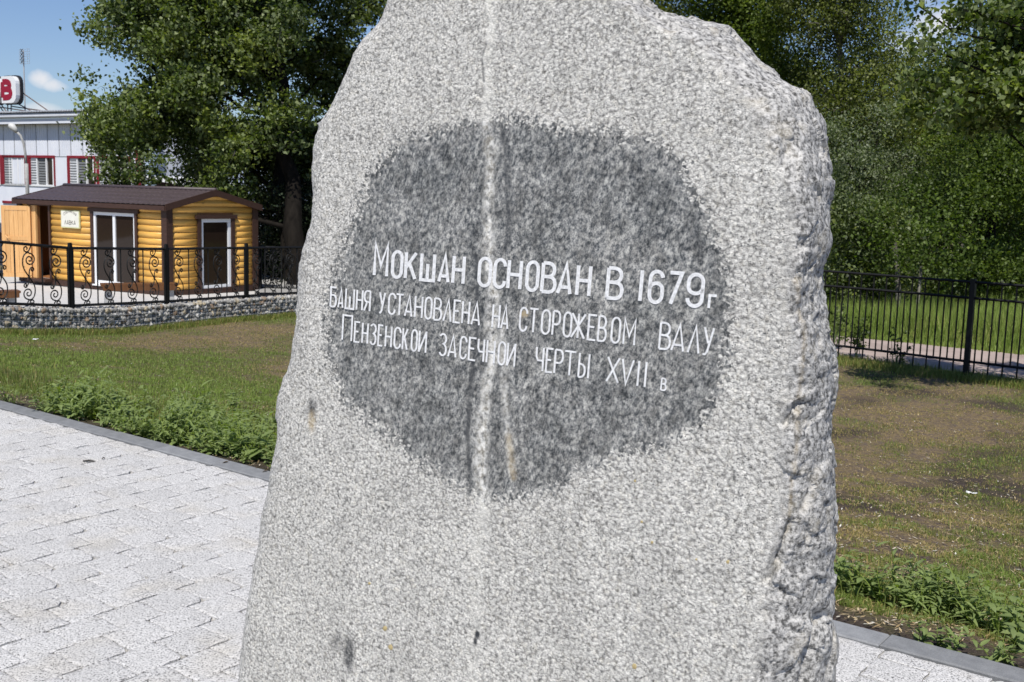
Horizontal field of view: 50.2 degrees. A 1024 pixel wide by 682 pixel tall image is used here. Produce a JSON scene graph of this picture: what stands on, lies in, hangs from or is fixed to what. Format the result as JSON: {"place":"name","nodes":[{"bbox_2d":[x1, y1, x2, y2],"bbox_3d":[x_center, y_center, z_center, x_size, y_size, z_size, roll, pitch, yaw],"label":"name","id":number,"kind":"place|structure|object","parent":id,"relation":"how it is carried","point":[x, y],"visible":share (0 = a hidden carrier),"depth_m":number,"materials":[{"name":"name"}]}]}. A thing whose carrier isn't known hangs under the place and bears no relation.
{"place":"outdoors","nodes":[
{"label":"outdoors","id":0,"kind":"place"},
{"bbox_2d":[0,270,283,307],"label":"yard paving","id":1,"kind":"structure","parent":0,"point":[48,290],"depth_m":25.82,"materials":[{"name":"concrete"}]},
{"bbox_2d":[0,289,20,301],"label":"bench","id":2,"kind":"object","parent":1,"relation":"on","point":[10,296],"visible":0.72,"depth_m":22.01,"materials":[{"name":"brown wood"}]},
{"bbox_2d":[1,183,262,295],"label":"log kiosk","id":3,"kind":"object","parent":1,"relation":"on","point":[88,215],"visible":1,"depth_m":27.18,"materials":[{"name":"yellow wood"}]},
{"bbox_2d":[1,205,32,276],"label":"door","id":4,"kind":"structure","parent":3,"relation":"in","point":[15,221],"depth_m":28.37,"materials":[{"name":"brown wood"}]},
{"bbox_2d":[92,212,134,285],"bbox_3d":[-9.730,-2.227,26.757,1.601,1.825,0.150,6,9,32],"label":"window frame","id":5,"kind":"structure","parent":3,"relation":"in","point":[111,229],"depth_m":26.78,"materials":[{"name":"white plastic"}]},
{"bbox_2d":[202,219,230,288],"bbox_3d":[-7.360,-2.154,27.068,0.080,1.739,0.977,6,9,32],"label":"window frame","id":6,"kind":"structure","parent":3,"relation":"in","point":[215,232],"depth_m":27.08,"materials":[{"name":"white plastic"}]},
{"bbox_2d":[100,282,178,305],"bbox_3d":[-7.806,-0.910,22.903,1.529,0.602,0.395,-2,9,-25],"label":"bench","id":7,"kind":"object","parent":1,"relation":"on","point":[147,287],"visible":0.56,"depth_m":22.69,"materials":[{"name":"brown wood"}]},
{"bbox_2d":[254,281,296,292],"bbox_3d":[-6.015,-1.480,29.482,2.274,0.035,4.335,2,8,0],"label":"gravel patch","id":8,"kind":"object","parent":1,"relation":"on","point":[269,290],"visible":0.26,"depth_m":28.60,"materials":[{"name":"grey gravel"}]},
{"bbox_2d":[0,0,986,152],"label":"sky","id":9,"kind":"structure","parent":0,"point":[32,26],"materials":[{"name":"blue"}]},
{"bbox_2d":[0,409,1002,681],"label":"paving","id":10,"kind":"structure","parent":0,"point":[124,563],"depth_m":4.85,"materials":[{"name":"grey concrete"}]},
{"bbox_2d":[238,0,838,681],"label":"memorial stone","id":11,"kind":"object","parent":10,"relation":"on","point":[556,394],"visible":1,"depth_m":1.96,"materials":[{"name":"grey stone"}]},
{"bbox_2d":[0,217,1023,668],"bbox_3d":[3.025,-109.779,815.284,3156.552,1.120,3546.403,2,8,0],"label":"ground","id":12,"kind":"structure","parent":0,"point":[942,431],"depth_m":11.39,"materials":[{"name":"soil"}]},
{"bbox_2d":[8,123,28,193],"bbox_3d":[-17.882,-5.456,39.695,0.683,4.841,0.260,2,8,0],"label":"street lamp","id":13,"kind":"object","parent":12,"relation":"on","point":[12,126],"visible":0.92,"depth_m":39.50,"materials":[{"name":"grey metal"}]},
{"bbox_2d":[28,392,62,412],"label":"weed plant","id":14,"kind":"object","parent":12,"relation":"on","point":[47,409],"visible":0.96,"depth_m":8.06,"materials":[{"name":"green plant"}]},
{"bbox_2d":[58,392,76,417],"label":"weed plant","id":15,"kind":"object","parent":12,"relation":"on","point":[66,410],"visible":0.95,"depth_m":7.89,"materials":[{"name":"green plant"}]},
{"bbox_2d":[47,383,94,416],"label":"weed plant","id":16,"kind":"object","parent":12,"relation":"on","point":[73,403],"visible":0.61,"depth_m":8.14,"materials":[{"name":"green plant"}]},
{"bbox_2d":[56,389,86,419],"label":"weed plant","id":17,"kind":"object","parent":12,"relation":"on","point":[76,408],"visible":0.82,"depth_m":7.89,"materials":[{"name":"green plant"}]},
{"bbox_2d":[64,396,87,420],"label":"weed plant","id":18,"kind":"object","parent":12,"relation":"on","point":[76,413],"visible":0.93,"depth_m":7.91,"materials":[{"name":"green plant"}]},
{"bbox_2d":[75,365,113,420],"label":"weed plant","id":19,"kind":"object","parent":12,"relation":"on","point":[100,404],"visible":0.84,"depth_m":8.02,"materials":[{"name":"green plant"}]},
{"bbox_2d":[95,390,132,424],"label":"weed plant","id":20,"kind":"object","parent":12,"relation":"on","point":[125,406],"visible":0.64,"depth_m":7.96,"materials":[{"name":"green plant"}]},
{"bbox_2d":[96,395,132,426],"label":"weed plant","id":21,"kind":"object","parent":12,"relation":"on","point":[101,421],"visible":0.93,"depth_m":7.75,"materials":[{"name":"green plant"}]},
{"bbox_2d":[104,408,127,431],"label":"weed plant","id":22,"kind":"object","parent":12,"relation":"on","point":[118,422],"visible":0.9,"depth_m":7.57,"materials":[{"name":"green plant"}]},
{"bbox_2d":[0,294,296,330],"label":"gabion wall","id":23,"kind":"structure","parent":12,"relation":"on","point":[109,318],"depth_m":18.54,"materials":[{"name":"stone"}]},
{"bbox_2d":[0,240,302,308],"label":"ornamental fence","id":24,"kind":"object","parent":23,"relation":"on","point":[69,248],"visible":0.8,"depth_m":18.70,"materials":[{"name":"black metal"}]},
{"bbox_2d":[140,408,174,439],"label":"weed plant","id":25,"kind":"object","parent":12,"relation":"on","point":[167,416],"visible":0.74,"depth_m":7.37,"materials":[{"name":"green plant"}]},
{"bbox_2d":[150,410,172,443],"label":"weed plant","id":26,"kind":"object","parent":12,"relation":"on","point":[162,431],"visible":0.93,"depth_m":7.32,"materials":[{"name":"green plant"}]},
{"bbox_2d":[0,105,325,222],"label":"industrial building","id":27,"kind":"structure","parent":12,"relation":"on","point":[55,156],"depth_m":53.41,"materials":[{"name":"white metal"}]},
{"bbox_2d":[0,155,24,185],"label":"window","id":28,"kind":"structure","parent":27,"relation":"in","point":[6,169],"depth_m":55.19,"materials":[{"name":"white plastic"}]},
{"bbox_2d":[19,49,29,110],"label":"tv antenna","id":29,"kind":"object","parent":27,"relation":"on","point":[21,56],"visible":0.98,"depth_m":55.02,"materials":[{"name":"metal"}]},
{"bbox_2d":[0,75,57,112],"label":"roof sign","id":30,"kind":"object","parent":27,"relation":"on","point":[11,91],"visible":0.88,"depth_m":53.87,"materials":[{"name":"white plastic"}]},
{"bbox_2d":[27,155,55,186],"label":"window","id":31,"kind":"structure","parent":27,"relation":"in","point":[43,173],"depth_m":53.74,"materials":[{"name":"white plastic"}]},
{"bbox_2d":[67,156,95,183],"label":"window","id":32,"kind":"structure","parent":27,"relation":"in","point":[75,164],"depth_m":52.16,"materials":[{"name":"white plastic"}]},
{"bbox_2d":[96,156,129,184],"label":"window","id":33,"kind":"structure","parent":27,"relation":"in","point":[98,171],"depth_m":51.23,"materials":[{"name":"white plastic"}]},
{"bbox_2d":[141,401,185,429],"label":"weed plant","id":34,"kind":"object","parent":12,"relation":"on","point":[153,410],"visible":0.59,"depth_m":7.50,"materials":[{"name":"green plant"}]},
{"bbox_2d":[168,417,188,444],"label":"weed plant","id":35,"kind":"object","parent":12,"relation":"on","point":[175,438],"visible":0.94,"depth_m":7.29,"materials":[{"name":"green plant"}]},
{"bbox_2d":[165,380,202,423],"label":"weed plant","id":36,"kind":"object","parent":12,"relation":"on","point":[186,393],"visible":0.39,"depth_m":8.03,"materials":[{"name":"green plant"}]},
{"bbox_2d":[169,395,208,442],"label":"weed plant","id":37,"kind":"object","parent":12,"relation":"on","point":[190,422],"visible":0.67,"depth_m":7.49,"materials":[{"name":"green plant"}]},
{"bbox_2d":[174,413,207,445],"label":"weed plant","id":38,"kind":"object","parent":12,"relation":"on","point":[181,430],"visible":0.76,"depth_m":7.31,"materials":[{"name":"green plant"}]},
{"bbox_2d":[176,425,209,450],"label":"weed plant","id":39,"kind":"object","parent":12,"relation":"on","point":[192,443],"visible":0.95,"depth_m":7.09,"materials":[{"name":"green plant"}]},
{"bbox_2d":[170,401,215,439],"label":"weed plant","id":40,"kind":"object","parent":12,"relation":"on","point":[212,413],"visible":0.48,"depth_m":7.48,"materials":[{"name":"green plant"}]},
{"bbox_2d":[56,0,330,284],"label":"poplar tree","id":41,"kind":"object","parent":12,"relation":"on","point":[199,54],"visible":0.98,"depth_m":29.71,"materials":[{"name":"green plant"}]},
{"bbox_2d":[177,380,216,415],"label":"weed plant","id":42,"kind":"object","parent":12,"relation":"on","point":[195,401],"visible":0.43,"depth_m":8.42,"materials":[{"name":"green plant"}]},
{"bbox_2d":[200,432,223,455],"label":"weed plant","id":43,"kind":"object","parent":12,"relation":"on","point":[214,451],"visible":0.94,"depth_m":7.04,"materials":[{"name":"green plant"}]},
{"bbox_2d":[189,379,236,427],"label":"weed plant","id":44,"kind":"object","parent":12,"relation":"on","point":[221,413],"visible":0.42,"depth_m":7.77,"materials":[{"name":"green plant"}]},
{"bbox_2d":[223,415,254,456],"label":"weed plant","id":45,"kind":"object","parent":12,"relation":"on","point":[243,427],"visible":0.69,"depth_m":7.11,"materials":[{"name":"green plant"}]},
{"bbox_2d":[219,419,266,458],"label":"weed plant","id":46,"kind":"object","parent":12,"relation":"on","point":[235,436],"visible":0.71,"depth_m":7.05,"materials":[{"name":"green plant"}]},
{"bbox_2d":[230,406,260,439],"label":"weed plant","id":47,"kind":"object","parent":12,"relation":"on","point":[248,424],"visible":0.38,"depth_m":7.61,"materials":[{"name":"green plant"}]},
{"bbox_2d":[216,424,276,459],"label":"weed plant","id":48,"kind":"object","parent":12,"relation":"on","point":[257,450],"visible":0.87,"depth_m":7.01,"materials":[{"name":"green plant"}]},
{"bbox_2d":[241,188,304,267],"bbox_3d":[-6.244,-3.486,37.374,9.253,4.490,5.666,2,8,0],"label":"bush","id":49,"kind":"object","parent":12,"relation":"on","point":[262,226],"visible":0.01,"depth_m":36.19,"materials":[{"name":"green plant"}]},
{"bbox_2d":[165,0,386,280],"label":"poplar tree","id":50,"kind":"object","parent":12,"relation":"on","point":[335,56],"visible":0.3,"depth_m":32.77,"materials":[{"name":"green plant"}]},
{"bbox_2d":[258,242,301,288],"bbox_3d":[-4.040,-1.889,28.991,5.286,1.354,0.057,1,8,-6],"label":"ornamental fence","id":51,"kind":"object","parent":12,"relation":"on","point":[260,265],"visible":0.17,"depth_m":28.76,"materials":[{"name":"black metal"}]},
{"bbox_2d":[253,172,312,281],"bbox_3d":[-4.560,-2.948,32.322,7.912,4.444,5.232,2,8,0],"label":"bush","id":52,"kind":"object","parent":12,"relation":"on","point":[307,203],"visible":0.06,"depth_m":31.64,"materials":[{"name":"green plant"}]},
{"bbox_2d":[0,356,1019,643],"bbox_3d":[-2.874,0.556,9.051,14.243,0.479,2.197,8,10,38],"label":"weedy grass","id":53,"kind":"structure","parent":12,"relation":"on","point":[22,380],"depth_m":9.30,"materials":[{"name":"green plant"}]},
{"bbox_2d":[0,400,1023,681],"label":"kerb","id":54,"kind":"structure","parent":12,"relation":"on","point":[960,660],"depth_m":4.33,"materials":[{"name":"grey concrete"}]},
{"bbox_2d":[0,310,1023,392],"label":"edge grass","id":55,"kind":"structure","parent":12,"relation":"on","point":[888,366],"depth_m":16.65,"materials":[{"name":"green plant"}]},
{"bbox_2d":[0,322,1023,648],"bbox_3d":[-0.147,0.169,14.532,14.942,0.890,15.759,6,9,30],"label":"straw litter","id":56,"kind":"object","parent":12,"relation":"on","point":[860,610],"visible":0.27,"depth_m":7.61,"materials":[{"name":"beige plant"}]},
{"bbox_2d":[650,0,723,17],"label":"tree","id":57,"kind":"object","parent":12,"relation":"on","point":[664,4],"visible":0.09,"depth_m":38.51,"materials":[{"name":"green plant"}]},
{"bbox_2d":[666,0,832,90],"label":"tree","id":58,"kind":"object","parent":12,"relation":"on","point":[742,18],"visible":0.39,"depth_m":36.33,"materials":[{"name":"green plant"}]},
{"bbox_2d":[828,286,856,343],"bbox_3d":[5.524,-0.378,18.333,0.483,1.129,0.524,2,8,0],"label":"sapling","id":59,"kind":"object","parent":12,"relation":"on","point":[837,321],"visible":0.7,"depth_m":18.36,"materials":[{"name":"green plant"}]},
{"bbox_2d":[834,552,852,591],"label":"weed plant","id":60,"kind":"object","parent":12,"relation":"on","point":[843,559],"visible":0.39,"depth_m":5.11,"materials":[{"name":"green plant"}]},
{"bbox_2d":[756,0,950,259],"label":"tree","id":61,"kind":"object","parent":12,"relation":"on","point":[830,17],"visible":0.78,"depth_m":33.14,"materials":[{"name":"green plant"}]},
{"bbox_2d":[841,557,865,595],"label":"weed plant","id":62,"kind":"object","parent":12,"relation":"on","point":[849,585],"visible":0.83,"depth_m":5.08,"materials":[{"name":"green plant"}]},
{"bbox_2d":[843,316,871,355],"bbox_3d":[5.525,-0.065,17.494,0.421,0.729,0.458,6,9,31],"label":"sapling","id":63,"kind":"object","parent":12,"relation":"on","point":[854,334],"visible":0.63,"depth_m":17.45,"materials":[{"name":"green plant"}]},
{"bbox_2d":[834,549,886,598],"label":"weed plant","id":64,"kind":"object","parent":12,"relation":"on","point":[866,579],"visible":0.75,"depth_m":5.11,"materials":[{"name":"green plant"}]},
{"bbox_2d":[844,566,883,602],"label":"weed plant","id":65,"kind":"object","parent":12,"relation":"on","point":[870,594],"visible":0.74,"depth_m":5.06,"materials":[{"name":"green plant"}]},
{"bbox_2d":[835,547,900,600],"bbox_3d":[1.631,1.100,5.108,0.355,0.222,0.170,5,8,21],"label":"weed plant","id":66,"kind":"object","parent":12,"relation":"on","point":[868,588],"visible":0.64,"depth_m":5.08,"materials":[{"name":"green plant"}]},
{"bbox_2d":[841,562,904,606],"bbox_3d":[1.657,1.121,5.015,0.304,0.190,0.154,6,9,28],"label":"weed plant","id":67,"kind":"object","parent":12,"relation":"on","point":[858,580],"visible":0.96,"depth_m":5.00,"materials":[{"name":"green plant"}]},
{"bbox_2d":[844,560,911,590],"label":"weed plant","id":68,"kind":"object","parent":12,"relation":"on","point":[894,567],"visible":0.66,"depth_m":5.08,"materials":[{"name":"green plant"}]},
{"bbox_2d":[866,554,897,605],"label":"weed plant","id":69,"kind":"object","parent":12,"relation":"on","point":[880,579],"visible":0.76,"depth_m":5.04,"materials":[{"name":"green plant"}]},
{"bbox_2d":[821,92,953,226],"bbox_3d":[9.637,-3.633,28.248,5.285,5.831,5.657,2,8,0],"label":"tree","id":70,"kind":"object","parent":12,"relation":"on","point":[861,172],"visible":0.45,"depth_m":28.43,"materials":[{"name":"green plant"}]},
{"bbox_2d":[873,527,924,593],"bbox_3d":[1.843,1.056,5.119,0.338,0.372,0.273,19,26,29],"label":"weed plant","id":71,"kind":"object","parent":12,"relation":"on","point":[916,564],"visible":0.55,"depth_m":5.12,"materials":[{"name":"green plant"}]},
{"bbox_2d":[781,31,1019,270],"bbox_3d":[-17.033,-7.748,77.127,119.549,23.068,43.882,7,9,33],"label":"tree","id":72,"kind":"object","parent":12,"relation":"on","point":[785,47],"depth_m":47.51,"materials":[{"name":"green plant"}]},
{"bbox_2d":[889,327,913,364],"bbox_3d":[5.936,0.094,16.710,0.394,0.642,0.445,4,8,18],"label":"sapling","id":73,"kind":"object","parent":12,"relation":"on","point":[898,349],"visible":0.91,"depth_m":16.73,"materials":[{"name":"green plant"}]},
{"bbox_2d":[823,184,985,305],"bbox_3d":[8.620,-1.776,25.091,4.695,3.506,6.146,4,8,15],"label":"bush","id":74,"kind":"object","parent":12,"relation":"on","point":[839,262],"visible":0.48,"depth_m":23.37,"materials":[{"name":"green plant"}]},
{"bbox_2d":[830,179,982,310],"bbox_3d":[8.052,-1.787,22.930,3.532,3.262,2.964,4,8,15],"label":"young birch","id":75,"kind":"object","parent":12,"relation":"on","point":[905,231],"visible":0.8,"depth_m":22.73,"materials":[{"name":"green plant"}]},
{"bbox_2d":[898,571,927,599],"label":"weed plant","id":76,"kind":"object","parent":12,"relation":"on","point":[907,586],"visible":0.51,"depth_m":5.00,"materials":[{"name":"green plant"}]},
{"bbox_2d":[891,570,943,609],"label":"weed plant","id":77,"kind":"object","parent":12,"relation":"on","point":[926,577],"visible":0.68,"depth_m":4.97,"materials":[{"name":"green plant"}]},
{"bbox_2d":[901,608,937,644],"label":"weed plant","id":78,"kind":"object","parent":12,"relation":"on","point":[924,636],"visible":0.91,"depth_m":4.29,"materials":[{"name":"green plant"}]},
{"bbox_2d":[901,568,939,617],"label":"weed plant","id":79,"kind":"object","parent":12,"relation":"on","point":[916,600],"visible":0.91,"depth_m":4.89,"materials":[{"name":"green plant"}]},
{"bbox_2d":[907,589,933,611],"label":"weed plant","id":80,"kind":"object","parent":12,"relation":"on","point":[913,603],"visible":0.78,"depth_m":4.94,"materials":[{"name":"green plant"}]},
{"bbox_2d":[824,270,1023,381],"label":"bar fence","id":81,"kind":"object","parent":12,"relation":"on","point":[972,298],"visible":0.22,"depth_m":16.19,"materials":[{"name":"black metal"}]},
{"bbox_2d":[827,154,1023,296],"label":"bush","id":82,"kind":"object","parent":12,"relation":"on","point":[956,225],"depth_m":31.36,"materials":[{"name":"green plant"}]},
{"bbox_2d":[848,199,1015,312],"bbox_3d":[8.451,-1.516,22.473,3.201,2.839,2.808,-2,9,-24],"label":"young birch","id":83,"kind":"object","parent":12,"relation":"on","point":[944,264],"visible":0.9,"depth_m":22.41,"materials":[{"name":"green plant"}]},
{"bbox_2d":[916,558,956,605],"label":"weed plant","id":84,"kind":"object","parent":12,"relation":"on","point":[948,572],"visible":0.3,"depth_m":5.00,"materials":[{"name":"green plant"}]},
{"bbox_2d":[918,578,956,618],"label":"weed plant","id":85,"kind":"object","parent":12,"relation":"on","point":[947,609],"visible":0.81,"depth_m":4.88,"materials":[{"name":"green plant"}]},
{"bbox_2d":[920,566,956,614],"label":"weed plant","id":86,"kind":"object","parent":12,"relation":"on","point":[932,608],"visible":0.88,"depth_m":4.88,"materials":[{"name":"green plant"}]},
{"bbox_2d":[861,82,1023,307],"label":"tree","id":87,"kind":"object","parent":12,"relation":"on","point":[992,179],"visible":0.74,"depth_m":24.82,"materials":[{"name":"green plant"}]},
{"bbox_2d":[927,609,959,648],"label":"weed plant","id":88,"kind":"object","parent":12,"relation":"on","point":[940,637],"visible":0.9,"depth_m":4.31,"materials":[{"name":"green plant"}]},
{"bbox_2d":[868,27,1020,253],"bbox_3d":[14.844,-6.311,36.074,8.046,9.303,6.087,2,8,0],"label":"tree","id":89,"kind":"object","parent":12,"relation":"on","point":[925,68],"visible":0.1,"depth_m":35.13,"materials":[{"name":"green plant"}]},
{"bbox_2d":[923,559,968,615],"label":"weed plant","id":90,"kind":"object","parent":12,"relation":"on","point":[940,594],"visible":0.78,"depth_m":4.92,"materials":[{"name":"green plant"}]},
{"bbox_2d":[923,559,972,602],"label":"weed plant","id":91,"kind":"object","parent":12,"relation":"on","point":[948,594],"visible":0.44,"depth_m":4.97,"materials":[{"name":"green plant"}]},
{"bbox_2d":[931,602,968,652],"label":"weed plant","id":92,"kind":"object","parent":12,"relation":"on","point":[955,641],"visible":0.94,"depth_m":4.26,"materials":[{"name":"green plant"}]},
{"bbox_2d":[881,0,1023,147],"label":"poplar tree","id":93,"kind":"object","parent":12,"relation":"on","point":[1003,20],"visible":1,"depth_m":12.81,"materials":[{"name":"green plant"}]},
{"bbox_2d":[933,548,985,607],"bbox_3d":[2.062,1.108,4.990,0.243,0.321,0.290,11,3,2],"label":"weed plant","id":94,"kind":"object","parent":12,"relation":"on","point":[964,549],"visible":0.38,"depth_m":4.97,"materials":[{"name":"green plant"}]},
{"bbox_2d":[943,576,985,622],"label":"weed plant","id":95,"kind":"object","parent":12,"relation":"on","point":[957,609],"visible":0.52,"depth_m":4.86,"materials":[{"name":"green plant"}]},
{"bbox_2d":[933,555,1009,635],"bbox_3d":[2.005,1.100,4.737,0.282,0.328,0.350,0,-2,-39],"label":"weed plant","id":96,"kind":"object","parent":12,"relation":"on","point":[977,610],"visible":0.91,"depth_m":4.71,"materials":[{"name":"green plant"}]},
{"bbox_2d":[954,598,990,628],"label":"weed plant","id":97,"kind":"object","parent":12,"relation":"on","point":[973,615],"visible":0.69,"depth_m":4.67,"materials":[{"name":"green plant"}]},
{"bbox_2d":[931,80,1023,255],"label":"tree","id":98,"kind":"object","parent":12,"relation":"on","point":[974,168],"visible":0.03,"depth_m":28.90,"materials":[{"name":"green plant"}]},
{"bbox_2d":[968,573,1010,633],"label":"weed plant","id":99,"kind":"object","parent":12,"relation":"on","point":[991,605],"visible":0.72,"depth_m":4.66,"materials":[{"name":"green plant"}]},
{"bbox_2d":[959,631,1023,662],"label":"weed plant","id":100,"kind":"object","parent":12,"relation":"on","point":[997,655],"visible":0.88,"depth_m":4.13,"materials":[{"name":"green plant"}]},
{"bbox_2d":[974,589,1022,635],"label":"weed plant","id":101,"kind":"object","parent":12,"relation":"on","point":[993,619],"visible":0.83,"depth_m":4.60,"materials":[{"name":"green plant"}]},
{"bbox_2d":[973,570,1023,630],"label":"weed plant","id":102,"kind":"object","parent":12,"relation":"on","point":[999,602],"visible":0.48,"depth_m":4.76,"materials":[{"name":"green plant"}]},
{"bbox_2d":[992,637,1020,665],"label":"weed plant","id":103,"kind":"object","parent":12,"relation":"on","point":[1007,660],"visible":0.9,"depth_m":4.14,"materials":[{"name":"green plant"}]},
{"bbox_2d":[999,595,1023,649],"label":"weed plant","id":104,"kind":"object","parent":12,"relation":"on","point":[1014,633],"visible":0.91,"depth_m":4.47,"materials":[{"name":"green plant"}]},
{"bbox_2d":[826,285,1023,354],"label":"meadow grass","id":105,"kind":"structure","parent":0,"point":[953,323],"depth_m":20.50,"materials":[{"name":"green plant"}]},
{"bbox_2d":[830,336,1023,379],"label":"path","id":106,"kind":"structure","parent":0,"point":[931,362],"depth_m":17.89,"materials":[{"name":"concrete"}]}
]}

